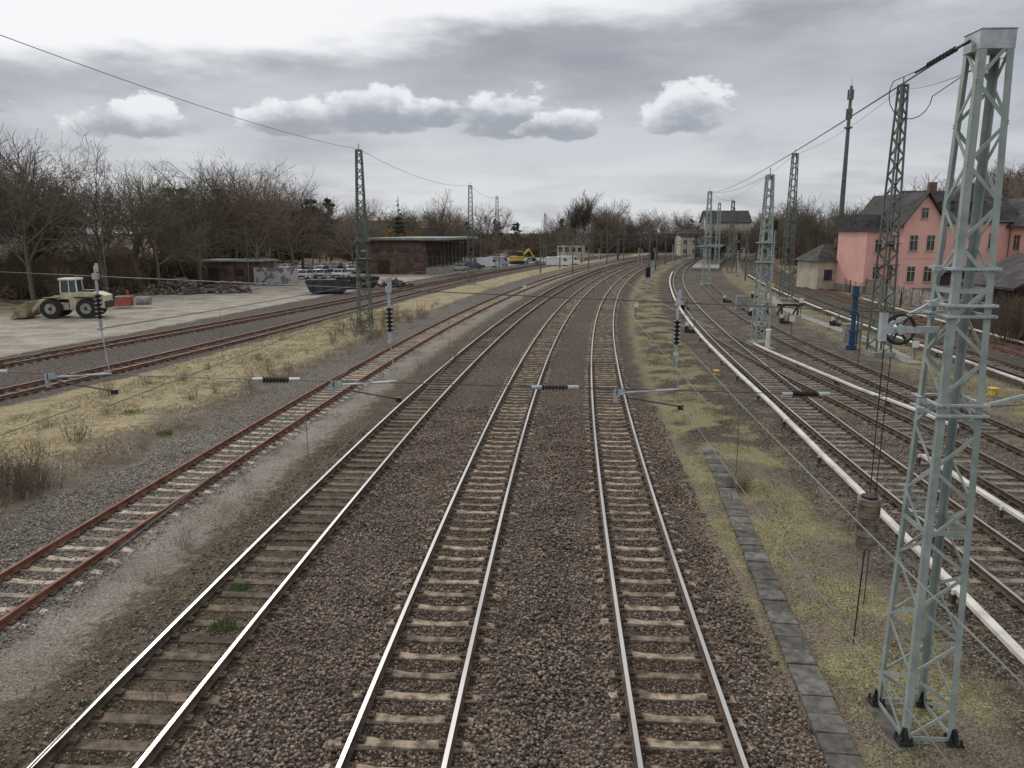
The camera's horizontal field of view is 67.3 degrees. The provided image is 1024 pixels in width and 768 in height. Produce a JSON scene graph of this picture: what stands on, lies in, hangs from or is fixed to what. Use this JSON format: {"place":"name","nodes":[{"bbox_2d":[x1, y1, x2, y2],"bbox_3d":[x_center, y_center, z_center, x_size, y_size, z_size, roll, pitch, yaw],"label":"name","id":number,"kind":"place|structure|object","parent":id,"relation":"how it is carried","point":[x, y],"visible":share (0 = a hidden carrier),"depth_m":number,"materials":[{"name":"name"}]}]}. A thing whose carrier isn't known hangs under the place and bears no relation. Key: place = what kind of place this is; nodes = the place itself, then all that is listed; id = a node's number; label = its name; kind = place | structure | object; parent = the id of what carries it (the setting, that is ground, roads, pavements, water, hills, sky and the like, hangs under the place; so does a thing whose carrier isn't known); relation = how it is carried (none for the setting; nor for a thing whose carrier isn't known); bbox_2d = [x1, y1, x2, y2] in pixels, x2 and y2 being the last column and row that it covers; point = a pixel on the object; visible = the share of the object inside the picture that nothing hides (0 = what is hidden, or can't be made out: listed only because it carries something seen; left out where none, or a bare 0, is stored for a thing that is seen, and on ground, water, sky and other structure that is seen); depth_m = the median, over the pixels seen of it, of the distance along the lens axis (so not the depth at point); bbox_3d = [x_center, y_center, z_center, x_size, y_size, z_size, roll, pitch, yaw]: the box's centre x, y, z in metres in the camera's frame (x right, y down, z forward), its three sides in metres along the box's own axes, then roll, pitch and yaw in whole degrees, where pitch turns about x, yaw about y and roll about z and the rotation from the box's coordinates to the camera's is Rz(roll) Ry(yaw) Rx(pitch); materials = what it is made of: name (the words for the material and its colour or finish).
{"place":"outdoors","nodes":[
{"label":"outdoors","id":0,"kind":"place"},
{"bbox_2d":[0,233,1023,767],"bbox_3d":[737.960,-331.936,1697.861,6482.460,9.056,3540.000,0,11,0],"label":"ground","id":1,"kind":"structure","parent":0,"point":[976,725],"depth_m":21.73,"materials":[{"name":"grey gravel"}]},
{"bbox_2d":[0,462,41,504],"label":"bare shrub","id":2,"kind":"object","parent":1,"relation":"on","point":[16,491],"visible":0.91,"depth_m":22.42,"materials":[{"name":"plant"}]},
{"bbox_2d":[1,436,49,473],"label":"bare shrub","id":3,"kind":"object","parent":1,"relation":"on","point":[30,457],"visible":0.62,"depth_m":24.73,"materials":[{"name":"plant"}]},
{"bbox_2d":[0,446,54,493],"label":"bare shrub","id":4,"kind":"object","parent":1,"relation":"on","point":[9,471],"visible":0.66,"depth_m":23.16,"materials":[{"name":"brown plant"}]},
{"bbox_2d":[0,123,61,238],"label":"bare tree","id":5,"kind":"object","parent":1,"relation":"on","point":[1,189],"visible":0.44,"depth_m":88.85,"materials":[{"name":"brown plant"}]},
{"bbox_2d":[0,446,69,502],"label":"bare shrub","id":6,"kind":"object","parent":1,"relation":"on","point":[28,480],"visible":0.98,"depth_m":22.59,"materials":[{"name":"brown plant"}]},
{"bbox_2d":[0,128,79,275],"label":"bare tree","id":7,"kind":"object","parent":1,"relation":"on","point":[38,257],"visible":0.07,"depth_m":109.10,"materials":[{"name":"brown plant"}]},
{"bbox_2d":[0,143,105,270],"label":"bare tree","id":8,"kind":"object","parent":1,"relation":"on","point":[30,251],"visible":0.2,"depth_m":100.97,"materials":[{"name":"brown plant"}]},
{"bbox_2d":[0,129,107,276],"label":"bare tree","id":9,"kind":"object","parent":1,"relation":"on","point":[46,253],"visible":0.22,"depth_m":94.34,"materials":[{"name":"brown plant"}]},
{"bbox_2d":[10,276,115,318],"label":"wheel loader","id":10,"kind":"object","parent":1,"relation":"on","point":[71,297],"visible":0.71,"depth_m":69.99,"materials":[{"name":"metal"}]},
{"bbox_2d":[55,405,96,444],"bbox_3d":[-16.047,1.507,28.426,1.222,1.358,1.533,-4,12,-17],"label":"bare shrub","id":11,"kind":"object","parent":1,"relation":"on","point":[79,434],"visible":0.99,"depth_m":28.44,"materials":[{"name":"plant"}]},
{"bbox_2d":[0,124,168,300],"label":"bare tree","id":12,"kind":"object","parent":1,"relation":"on","point":[24,227],"visible":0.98,"depth_m":85.34,"materials":[{"name":"brown plant"}]},
{"bbox_2d":[15,141,172,286],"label":"bare tree","id":13,"kind":"object","parent":1,"relation":"on","point":[110,225],"visible":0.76,"depth_m":93.31,"materials":[{"name":"brown plant"}]},
{"bbox_2d":[114,290,151,305],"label":"red tank trailer","id":14,"kind":"object","parent":1,"relation":"on","point":[127,300],"visible":1,"depth_m":79.59,"materials":[{"name":"paint"}]},
{"bbox_2d":[82,159,184,275],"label":"bare tree","id":15,"kind":"object","parent":1,"relation":"on","point":[137,250],"visible":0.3,"depth_m":105.52,"materials":[{"name":"brown plant"}]},
{"bbox_2d":[91,160,223,290],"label":"bare tree","id":16,"kind":"object","parent":1,"relation":"on","point":[174,255],"visible":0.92,"depth_m":100.08,"materials":[{"name":"brown plant"}]},
{"bbox_2d":[0,415,322,657],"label":"ballast","id":17,"kind":"structure","parent":1,"relation":"on","point":[29,631],"depth_m":21.42,"materials":[{"name":"grey gravel"}]},
{"bbox_2d":[136,277,216,294],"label":"scrap pile","id":18,"kind":"object","parent":1,"relation":"on","point":[172,286],"visible":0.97,"depth_m":98.15,"materials":[{"name":"grey metal"}]},
{"bbox_2d":[146,147,272,265],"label":"bare tree","id":19,"kind":"object","parent":1,"relation":"on","point":[201,174],"visible":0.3,"depth_m":115.50,"materials":[{"name":"brown plant"}]},
{"bbox_2d":[143,157,278,284],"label":"bare tree","id":20,"kind":"object","parent":1,"relation":"on","point":[202,238],"visible":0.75,"depth_m":109.96,"materials":[{"name":"brown plant"}]},
{"bbox_2d":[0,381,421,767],"bbox_3d":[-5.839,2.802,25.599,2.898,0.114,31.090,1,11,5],"label":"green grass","id":21,"kind":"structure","parent":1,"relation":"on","point":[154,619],"depth_m":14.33,"materials":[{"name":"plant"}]},
{"bbox_2d":[0,427,422,766],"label":"ballast","id":22,"kind":"structure","parent":1,"relation":"on","point":[46,743],"depth_m":14.83,"materials":[{"name":"gravel"}]},
{"bbox_2d":[0,310,423,529],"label":"dry grass","id":23,"kind":"structure","parent":1,"relation":"on","point":[197,375],"depth_m":38.03,"materials":[{"name":"beige plant"}]},
{"bbox_2d":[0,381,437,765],"bbox_3d":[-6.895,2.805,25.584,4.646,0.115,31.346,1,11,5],"label":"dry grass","id":24,"kind":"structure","parent":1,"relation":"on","point":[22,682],"depth_m":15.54,"materials":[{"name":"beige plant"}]},
{"bbox_2d":[209,615,236,633],"bbox_3d":[-5.757,4.758,15.305,0.619,0.195,0.564,-6,13,-28],"label":"green tuft","id":25,"kind":"object","parent":1,"relation":"on","point":[222,623],"visible":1,"depth_m":15.29,"materials":[{"name":"plant"}]},
{"bbox_2d":[206,280,260,293],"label":"scrap pile","id":26,"kind":"object","parent":1,"relation":"on","point":[223,288],"visible":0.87,"depth_m":99.83,"materials":[{"name":"grey metal"}]},
{"bbox_2d":[185,157,288,265],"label":"bare tree","id":27,"kind":"object","parent":1,"relation":"on","point":[250,252],"visible":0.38,"depth_m":120.94,"materials":[{"name":"brown plant"}]},
{"bbox_2d":[196,259,298,285],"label":"brick shed","id":28,"kind":"structure","parent":1,"relation":"on","point":[265,271],"depth_m":114.39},
{"bbox_2d":[201,157,308,258],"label":"bare tree","id":29,"kind":"object","parent":1,"relation":"on","point":[256,246],"visible":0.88,"depth_m":115.83,"materials":[{"name":"brown plant"}]},
{"bbox_2d":[215,164,303,258],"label":"bare tree","id":30,"kind":"object","parent":1,"relation":"on","point":[259,254],"visible":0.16,"depth_m":132.49,"materials":[{"name":"brown plant"}]},
{"bbox_2d":[250,181,346,266],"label":"bare tree","id":31,"kind":"object","parent":1,"relation":"on","point":[287,247],"visible":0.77,"depth_m":125.49,"materials":[{"name":"brown plant"}]},
{"bbox_2d":[252,164,345,269],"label":"bare tree","id":32,"kind":"object","parent":1,"relation":"on","point":[322,227],"visible":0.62,"depth_m":133.44,"materials":[{"name":"brown plant"}]},
{"bbox_2d":[0,255,615,368],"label":"railway track","id":33,"kind":"structure","parent":1,"relation":"on","point":[164,334],"depth_m":62.14,"materials":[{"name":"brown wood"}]},
{"bbox_2d":[0,255,632,400],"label":"railway track","id":34,"kind":"structure","parent":1,"relation":"on","point":[124,366],"depth_m":47.85,"materials":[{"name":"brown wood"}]},
{"bbox_2d":[0,255,648,643],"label":"railway track","id":35,"kind":"structure","parent":1,"relation":"on","point":[366,369],"depth_m":23.99,"materials":[{"name":"brown metal"}]},
{"bbox_2d":[305,279,349,293],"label":"waste skip","id":36,"kind":"object","parent":1,"relation":"on","point":[337,283],"visible":0.93,"depth_m":97.45,"materials":[{"name":"metal"}]},
{"bbox_2d":[321,198,338,264],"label":"pine tree","id":37,"kind":"object","parent":1,"relation":"on","point":[329,201],"visible":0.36,"depth_m":172.15,"materials":[{"name":"green plant"}]},
{"bbox_2d":[21,255,666,767],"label":"railway track","id":38,"kind":"structure","parent":1,"relation":"on","point":[169,725],"depth_m":16.68,"materials":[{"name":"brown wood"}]},
{"bbox_2d":[335,274,379,287],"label":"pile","id":39,"kind":"object","parent":1,"relation":"on","point":[374,278],"visible":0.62,"depth_m":106.40,"materials":[{"name":"metal"}]},
{"bbox_2d":[323,197,396,264],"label":"bare tree","id":40,"kind":"object","parent":1,"relation":"on","point":[347,233],"visible":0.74,"depth_m":149.22,"materials":[{"name":"brown plant"}]},
{"bbox_2d":[335,200,391,249],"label":"bare tree","id":41,"kind":"object","parent":1,"relation":"on","point":[374,229],"visible":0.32,"depth_m":171.21,"materials":[{"name":"brown plant"}]},
{"bbox_2d":[353,144,375,332],"bbox_3d":[-11.500,-11.010,58.984,1.500,14.250,1.500,0,11,0],"label":"catenary mast","id":42,"kind":"object","parent":1,"relation":"on","point":[365,234],"visible":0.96,"depth_m":58.94,"materials":[{"name":"grey metal"}]},
{"bbox_2d":[355,236,477,273],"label":"brick warehouse","id":43,"kind":"structure","parent":1,"relation":"on","point":[432,254],"depth_m":143.92,"materials":[{"name":"brick"}]},
{"bbox_2d":[409,189,472,236],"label":"bare tree","id":44,"kind":"object","parent":1,"relation":"on","point":[441,216],"visible":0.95,"depth_m":200.59,"materials":[{"name":"brown plant"}]},
{"bbox_2d":[466,185,476,284],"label":"catenary mast","id":45,"kind":"object","parent":1,"relation":"on","point":[468,266],"visible":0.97,"depth_m":112.03,"materials":[{"name":"grey metal"}]},
{"bbox_2d":[317,255,677,767],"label":"railway track","id":46,"kind":"structure","parent":1,"relation":"on","point":[354,739],"depth_m":16.74,"materials":[{"name":"grey metal"}]},
{"bbox_2d":[170,405,827,767],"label":"ballast","id":47,"kind":"structure","parent":1,"relation":"on","point":[527,742],"depth_m":15.10,"materials":[{"name":"gravel"}]},
{"bbox_2d":[0,159,1023,300],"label":"distant trees","id":48,"kind":"object","parent":1,"relation":"on","point":[811,233],"visible":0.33,"depth_m":179.37,"materials":[{"name":"brown plant"}]},
{"bbox_2d":[0,338,1023,766],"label":"dead weeds","id":49,"kind":"object","parent":1,"relation":"on","point":[76,604],"visible":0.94,"depth_m":19.05,"materials":[{"name":"brown plant"}]},
{"bbox_2d":[509,248,535,263],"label":"yellow excavator","id":50,"kind":"object","parent":1,"relation":"on","point":[521,257],"visible":0.89,"depth_m":187.67,"materials":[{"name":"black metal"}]},
{"bbox_2d":[546,257,569,265],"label":"parked van","id":51,"kind":"object","parent":1,"relation":"on","point":[551,261],"visible":0.94,"depth_m":174.97,"materials":[{"name":"white paint"}]},
{"bbox_2d":[556,243,585,259],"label":"signal box","id":52,"kind":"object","parent":1,"relation":"on","point":[565,247],"visible":0.79,"depth_m":211.91,"materials":[{"name":"paint"}]},
{"bbox_2d":[563,197,586,240],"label":"poplar tree","id":53,"kind":"object","parent":1,"relation":"on","point":[575,221],"visible":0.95,"depth_m":261.54,"materials":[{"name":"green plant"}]},
{"bbox_2d":[570,191,603,239],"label":"poplar tree","id":54,"kind":"object","parent":1,"relation":"on","point":[587,211],"visible":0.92,"depth_m":262.27,"materials":[{"name":"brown plant"}]},
{"bbox_2d":[583,255,757,767],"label":"railway track","id":55,"kind":"structure","parent":1,"relation":"on","point":[636,743],"depth_m":16.97,"materials":[{"name":"grey metal"}]},
{"bbox_2d":[673,227,704,255],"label":"brick house","id":56,"kind":"structure","parent":1,"relation":"on","point":[680,246],"depth_m":253.82,"materials":[{"name":"brick"}]},
{"bbox_2d":[611,229,779,259],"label":"footbridge","id":57,"kind":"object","parent":1,"relation":"on","point":[618,235],"visible":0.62,"depth_m":216.47,"materials":[{"name":"metal"}]},
{"bbox_2d":[699,191,711,285],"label":"catenary mast","id":58,"kind":"object","parent":1,"relation":"on","point":[705,245],"visible":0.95,"depth_m":112.04,"materials":[{"name":"metal"}]},
{"bbox_2d":[713,203,720,266],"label":"catenary mast","id":59,"kind":"object","parent":1,"relation":"on","point":[718,247],"visible":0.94,"depth_m":171.78,"materials":[{"name":"metal"}]},
{"bbox_2d":[699,211,752,255],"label":"station building","id":60,"kind":"structure","parent":1,"relation":"on","point":[743,219],"depth_m":251.73,"materials":[{"name":"tile"}]},
{"bbox_2d":[724,198,734,272],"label":"catenary mast","id":61,"kind":"object","parent":1,"relation":"on","point":[728,256],"visible":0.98,"depth_m":147.36,"materials":[{"name":"metal"}]},
{"bbox_2d":[746,168,775,346],"bbox_3d":[17.200,-8.526,52.340,1.450,11.950,1.450,0,11,0],"label":"catenary mast","id":62,"kind":"object","parent":1,"relation":"on","point":[768,177],"visible":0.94,"depth_m":52.30,"materials":[{"name":"metal"}]},
{"bbox_2d":[702,448,865,767],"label":"cable trough","id":63,"kind":"object","parent":1,"relation":"on","point":[836,744],"visible":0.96,"depth_m":14.58,"materials":[{"name":"concrete"}]},
{"bbox_2d":[776,149,798,300],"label":"catenary mast","id":64,"kind":"object","parent":1,"relation":"on","point":[791,298],"visible":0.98,"depth_m":86.84,"materials":[{"name":"grey metal"}]},
{"bbox_2d":[794,239,837,288],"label":"signal hut","id":65,"kind":"object","parent":1,"relation":"on","point":[816,268],"visible":0.59,"depth_m":105.74,"materials":[{"name":"paint"}]},
{"bbox_2d":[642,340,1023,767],"bbox_3d":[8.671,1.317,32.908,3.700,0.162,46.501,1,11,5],"label":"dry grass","id":66,"kind":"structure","parent":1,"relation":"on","point":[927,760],"depth_m":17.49,"materials":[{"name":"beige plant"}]},
{"bbox_2d":[837,85,853,226],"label":"antenna tower","id":67,"kind":"structure","parent":1,"relation":"on","point":[850,98],"depth_m":192.02,"materials":[{"name":"grey metal"}]},
{"bbox_2d":[668,272,1023,664],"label":"third rail","id":68,"kind":"object","parent":1,"relation":"on","point":[1007,640],"visible":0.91,"depth_m":20.45,"materials":[{"name":"white paint"}]},
{"bbox_2d":[671,256,1023,621],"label":"railway track","id":69,"kind":"structure","parent":1,"relation":"on","point":[1001,589],"depth_m":26.37,"materials":[{"name":"metal"}]},
{"bbox_2d":[684,332,1010,629],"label":"dry grass","id":70,"kind":"structure","parent":1,"relation":"on","point":[861,423],"depth_m":33.73,"materials":[{"name":"plant"}]},
{"bbox_2d":[841,286,860,349],"bbox_3d":[22.558,-4.442,51.403,1.235,4.200,0.719,4,12,20],"label":"water standpipe","id":71,"kind":"object","parent":1,"relation":"on","point":[852,330],"visible":0.99,"depth_m":51.24,"materials":[{"name":"metal"}]},
{"bbox_2d":[753,343,961,435],"bbox_3d":[16.622,-0.371,40.883,0.720,0.437,22.652,0,11,-2],"label":"third rail","id":72,"kind":"object","parent":1,"relation":"on","point":[889,401],"visible":0.81,"depth_m":37.67,"materials":[{"name":"white paint"}]},
{"bbox_2d":[695,273,1023,460],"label":"railway track","id":73,"kind":"structure","parent":1,"relation":"on","point":[825,357],"depth_m":42.06,"materials":[{"name":"metal"}]},
{"bbox_2d":[709,333,1023,513],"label":"railway track","id":74,"kind":"structure","parent":1,"relation":"on","point":[990,487],"depth_m":31.74,"materials":[{"name":"metal"}]},
{"bbox_2d":[741,415,1023,717],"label":"ballast","id":75,"kind":"structure","parent":1,"relation":"on","point":[971,585],"depth_m":20.84,"materials":[{"name":"gravel"}]},
{"bbox_2d":[744,267,1023,378],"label":"railway track","id":76,"kind":"structure","parent":1,"relation":"on","point":[992,362],"depth_m":57.49,"materials":[{"name":"metal"}]},
{"bbox_2d":[861,77,909,357],"bbox_3d":[23.400,-10.077,47.549,1.500,16.850,1.500,-1,11,-6],"label":"catenary mast","id":77,"kind":"object","parent":1,"relation":"on","point":[876,352],"visible":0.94,"depth_m":47.50,"materials":[{"name":"grey metal"}]},
{"bbox_2d":[747,274,1023,388],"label":"third rail","id":78,"kind":"object","parent":1,"relation":"on","point":[936,351],"visible":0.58,"depth_m":52.62,"materials":[{"name":"white paint"}]},
{"bbox_2d":[763,267,1023,358],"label":"railway track","id":79,"kind":"structure","parent":1,"relation":"on","point":[1006,347],"depth_m":67.66,"materials":[{"name":"brown metal"}]},
{"bbox_2d":[865,279,930,309],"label":"board fence","id":80,"kind":"object","parent":1,"relation":"on","point":[914,292],"visible":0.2,"depth_m":83.62,"materials":[{"name":"grey wood"}]},
{"bbox_2d":[844,279,1010,334],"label":"boundary fence","id":81,"kind":"object","parent":1,"relation":"on","point":[910,297],"visible":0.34,"depth_m":80.39,"materials":[{"name":"wood"}]},
{"bbox_2d":[834,182,1023,292],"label":"house","id":82,"kind":"structure","parent":1,"relation":"on","point":[856,255],"depth_m":97.75,"materials":[{"name":"paint"}]},
{"bbox_2d":[871,207,1020,282],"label":"windows","id":83,"kind":"structure","parent":82,"relation":"attached to","point":[913,246],"depth_m":95.41,"materials":[{"name":"grey glass"}]},
{"bbox_2d":[853,27,1023,751],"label":"catenary mast","id":84,"kind":"object","parent":1,"relation":"on","point":[994,44],"visible":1,"depth_m":11.12,"materials":[{"name":"metal"}]},
{"bbox_2d":[0,35,1003,258],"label":"feeder wire","id":85,"kind":"object","parent":84,"relation":"attached to","point":[926,68],"visible":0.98,"depth_m":39.91,"materials":[{"name":"black metal"}]},
{"bbox_2d":[0,272,1023,406],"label":"cross span wire","id":86,"kind":"object","parent":84,"relation":"attached to","point":[476,293],"visible":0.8,"depth_m":10.90,"materials":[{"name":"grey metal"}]},
{"bbox_2d":[44,263,117,394],"bbox_3d":[-6.218,-0.770,10.958,1.015,1.873,0.140,0,11,0],"label":"steady arm","id":87,"kind":"object","parent":86,"relation":"attached to","point":[99,312],"visible":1,"depth_m":11.02},
{"bbox_2d":[0,237,1023,767],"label":"contact wire","id":88,"kind":"object","parent":87,"relation":"hanging from","point":[412,405],"visible":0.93,"depth_m":6.11,"materials":[{"name":"grey metal"}]},
{"bbox_2d":[252,376,299,382],"bbox_3d":[-3.400,-0.064,11.098,0.680,0.110,0.110,0,11,0],"label":"rod insulator","id":89,"kind":"object","parent":86,"relation":"attached to","point":[276,379],"visible":1,"depth_m":11.07,"materials":[{"name":"brown ceramic"}]},
{"bbox_2d":[330,277,401,401],"bbox_3d":[-2.107,-0.623,10.988,1.015,1.803,0.140,0,11,0],"label":"steady arm","id":90,"kind":"object","parent":86,"relation":"attached to","point":[389,317],"visible":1,"depth_m":11.07},
{"bbox_2d":[531,384,578,390],"bbox_3d":[0.620,0.047,11.120,0.680,0.110,0.110,0,11,0],"label":"rod insulator","id":91,"kind":"object","parent":86,"relation":"attached to","point":[553,387],"visible":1,"depth_m":11.09,"materials":[{"name":"brown ceramic"}]},
{"bbox_2d":[613,290,683,409],"bbox_3d":[1.982,-0.476,11.016,1.015,1.733,0.140,0,11,0],"label":"steady arm","id":92,"kind":"object","parent":86,"relation":"attached to","point":[676,342],"visible":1,"depth_m":11.10},
{"bbox_2d":[781,390,829,397],"bbox_3d":[4.250,0.146,11.139,0.680,0.110,0.110,0,11,0],"label":"rod insulator","id":93,"kind":"object","parent":86,"relation":"attached to","point":[805,394],"visible":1,"depth_m":11.12,"materials":[{"name":"brown ceramic"}]},
{"bbox_2d":[889,40,970,118],"bbox_3d":[6.088,-4.466,11.567,0.762,0.907,2.496,2,11,8],"label":"anchor insulator","id":94,"kind":"object","parent":84,"relation":"attached to","point":[949,51],"visible":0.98,"depth_m":11.53,"materials":[{"name":"black ceramic"}]},
{"bbox_2d":[862,298,1023,344],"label":"third rail","id":95,"kind":"object","parent":1,"relation":"on","point":[944,322],"visible":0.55,"depth_m":65.61,"materials":[{"name":"white paint"}]},
{"bbox_2d":[939,270,977,294],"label":"porch","id":96,"kind":"object","parent":1,"relation":"on","point":[945,278],"visible":0.14,"depth_m":94.94,"materials":[{"name":"wood"}]},
{"bbox_2d":[915,454,1023,522],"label":"third rail","id":97,"kind":"object","parent":1,"relation":"on","point":[1014,515],"visible":0.89,"depth_m":21.50,"materials":[{"name":"white paint"}]},
{"bbox_2d":[961,253,1023,334],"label":"timber shed","id":98,"kind":"structure","parent":1,"relation":"on","point":[1009,278],"depth_m":59.50,"materials":[{"name":"wood"}]},
{"bbox_2d":[980,289,1023,344],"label":"bare hedge","id":99,"kind":"object","parent":1,"relation":"on","point":[1013,325],"visible":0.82,"depth_m":53.86,"materials":[{"name":"brown plant"}]},
{"bbox_2d":[0,0,1023,233],"label":"sky","id":100,"kind":"structure","parent":0,"point":[534,106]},
{"bbox_2d":[691,243,735,269],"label":"station platform","id":101,"kind":"structure","parent":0,"point":[698,265],"depth_m":180.87,"materials":[{"name":"concrete"}]},
{"bbox_2d":[760,293,921,363],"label":"concrete path","id":102,"kind":"structure","parent":0,"point":[903,357],"depth_m":61.08,"materials":[{"name":"grey concrete"}]},
{"bbox_2d":[797,317,1023,423],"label":"dry grass","id":103,"kind":"structure","parent":0,"point":[976,374],"depth_m":42.27,"materials":[{"name":"beige plant"}]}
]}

